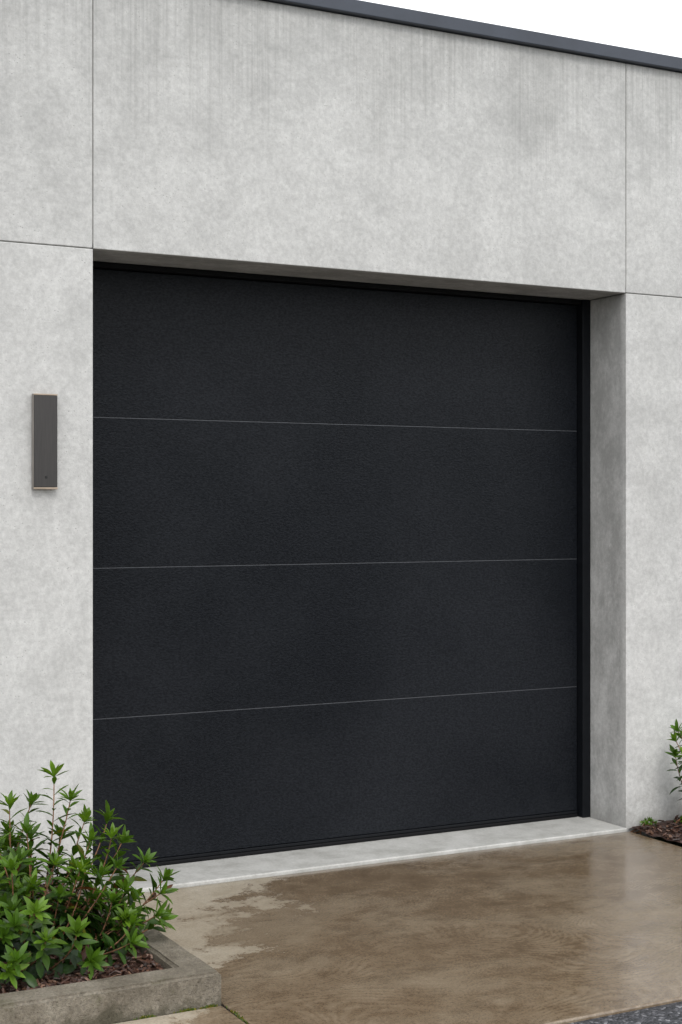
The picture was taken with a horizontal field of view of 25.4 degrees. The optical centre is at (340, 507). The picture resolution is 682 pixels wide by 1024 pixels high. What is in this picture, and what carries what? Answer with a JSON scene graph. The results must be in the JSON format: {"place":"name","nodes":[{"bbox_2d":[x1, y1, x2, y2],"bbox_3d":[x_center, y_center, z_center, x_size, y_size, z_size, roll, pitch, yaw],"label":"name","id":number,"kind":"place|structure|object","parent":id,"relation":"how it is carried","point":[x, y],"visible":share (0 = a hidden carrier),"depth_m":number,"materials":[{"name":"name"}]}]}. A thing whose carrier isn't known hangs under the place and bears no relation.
{"place":"outdoors","nodes":[
{"label":"outdoors","id":0,"kind":"place"},
{"bbox_2d":[115,1006,245,1023],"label":"concrete path","id":1,"kind":"structure","parent":0,"point":[218,1015],"depth_m":4.44,"materials":[{"name":"beige concrete"}]},
{"bbox_2d":[133,1004,247,1023],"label":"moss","id":2,"kind":"object","parent":1,"relation":"on","point":[180,1011],"visible":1,"depth_m":4.50,"materials":[{"name":"green plant"}]},
{"bbox_2d":[125,832,681,1023],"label":"driveway","id":3,"kind":"structure","parent":0,"point":[566,931],"depth_m":5.30,"materials":[{"name":"concrete"}]},
{"bbox_2d":[361,0,681,57],"label":"sky","id":4,"kind":"structure","parent":0,"point":[654,26],"materials":[{"name":"white"}]},
{"bbox_2d":[568,1001,681,1023],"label":"asphalt road","id":5,"kind":"structure","parent":0,"point":[670,1013],"depth_m":4.49,"materials":[{"name":"grey asphalt"}]},
{"bbox_2d":[653,837,681,846],"bbox_3d":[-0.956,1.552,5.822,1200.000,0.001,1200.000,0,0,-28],"label":"ground","id":6,"kind":"structure","parent":0,"point":[669,842],"depth_m":7.02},
{"bbox_2d":[0,883,163,993],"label":"mulch bed","id":7,"kind":"object","parent":6,"relation":"on","point":[141,962],"visible":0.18,"depth_m":4.63,"materials":[{"name":"brown wood"}]},
{"bbox_2d":[0,760,179,988],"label":"garden shrub","id":8,"kind":"object","parent":7,"relation":"on","point":[31,933],"visible":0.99,"depth_m":4.82,"materials":[{"name":"green plant"}]},
{"bbox_2d":[0,876,220,1023],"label":"garden kerb","id":9,"kind":"structure","parent":6,"relation":"on","point":[183,979],"depth_m":4.45,"materials":[{"name":"concrete"}]},
{"bbox_2d":[0,0,681,884],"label":"front wall panels","id":10,"kind":"object","parent":6,"relation":"on","point":[252,136],"visible":0.75,"depth_m":6.30,"materials":[{"name":"concrete"}]},
{"bbox_2d":[32,393,57,488],"bbox_3d":[-1.122,-0.249,5.719,0.096,0.361,0.026,0,0,-28],"label":"wall light","id":11,"kind":"object","parent":10,"relation":"attached to","point":[44,441],"visible":1,"depth_m":5.71,"materials":[{"name":"metal"}]},
{"bbox_2d":[93,261,580,864],"bbox_3d":[0.028,0.230,6.718,2.486,2.452,0.114,0,0,-28],"label":"frame","id":12,"kind":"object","parent":10,"relation":"attached to","point":[281,499],"depth_m":6.64,"materials":[{"name":"black metal"}]},
{"bbox_2d":[93,810,576,868],"bbox_3d":[0.031,1.464,6.712,2.483,0.012,0.044,0,0,-28],"label":"bottom rail","id":13,"kind":"object","parent":12,"relation":"attached to","point":[348,837],"visible":0.56,"depth_m":6.68,"materials":[{"name":"black metal"}]},
{"bbox_2d":[93,417,576,719],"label":"section joints","id":14,"kind":"object","parent":12,"relation":"attached to","point":[326,563],"visible":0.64,"depth_m":6.64,"materials":[{"name":"black metal"}]},
{"bbox_2d":[93,269,576,864],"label":"door sections","id":15,"kind":"structure","parent":12,"relation":"in","point":[259,494],"depth_m":6.64,"materials":[{"name":"black metal"}]},
{"bbox_2d":[1,0,681,297],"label":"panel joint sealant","id":16,"kind":"object","parent":10,"relation":"attached to","point":[92,174],"visible":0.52,"depth_m":5.83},
{"bbox_2d":[93,816,626,892],"bbox_3d":[0.097,1.595,6.592,2.576,0.214,0.402,0,0,-28],"label":"door sill","id":17,"kind":"structure","parent":6,"relation":"on","point":[206,872],"depth_m":6.52,"materials":[{"name":"concrete"}]},
{"bbox_2d":[97,813,577,870],"bbox_3d":[0.032,1.479,6.710,2.479,0.016,0.052,0,0,-28],"label":"bottom rubber seal","id":18,"kind":"object","parent":17,"relation":"on","point":[247,853],"visible":0.56,"depth_m":6.67,"materials":[{"name":"black rubber"}]},
{"bbox_2d":[575,300,589,817],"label":"side frames","id":19,"kind":"structure","parent":17,"relation":"on","point":[583,559],"depth_m":7.25,"materials":[{"name":"black metal"}]},
{"bbox_2d":[631,815,681,843],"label":"mulch bed","id":20,"kind":"object","parent":6,"relation":"on","point":[669,830],"visible":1,"depth_m":6.96,"materials":[{"name":"brown wood"}]},
{"bbox_2d":[630,817,661,837],"bbox_3d":[1.434,1.481,7.023,0.187,0.095,0.118,0,0,18],"label":"ground cover plant","id":21,"kind":"object","parent":20,"relation":"on","point":[644,822],"visible":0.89,"depth_m":7.02,"materials":[{"name":"green plant"}]},
{"bbox_2d":[665,719,681,800],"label":"garden shrub","id":22,"kind":"object","parent":20,"relation":"on","point":[674,751],"visible":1,"depth_m":7.02,"materials":[{"name":"green plant"}]},
{"bbox_3d":[-2.989,-0.131,9.669,15.472,3.866,7.898,0,0,-28],"label":"side and rear walls","id":23,"kind":"object","parent":6,"relation":"on","visible":0},
{"bbox_2d":[261,0,681,72],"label":"roof coping","id":24,"kind":"object","parent":23,"relation":"on","point":[427,20],"depth_m":6.64,"materials":[{"name":"metal"}]}
]}

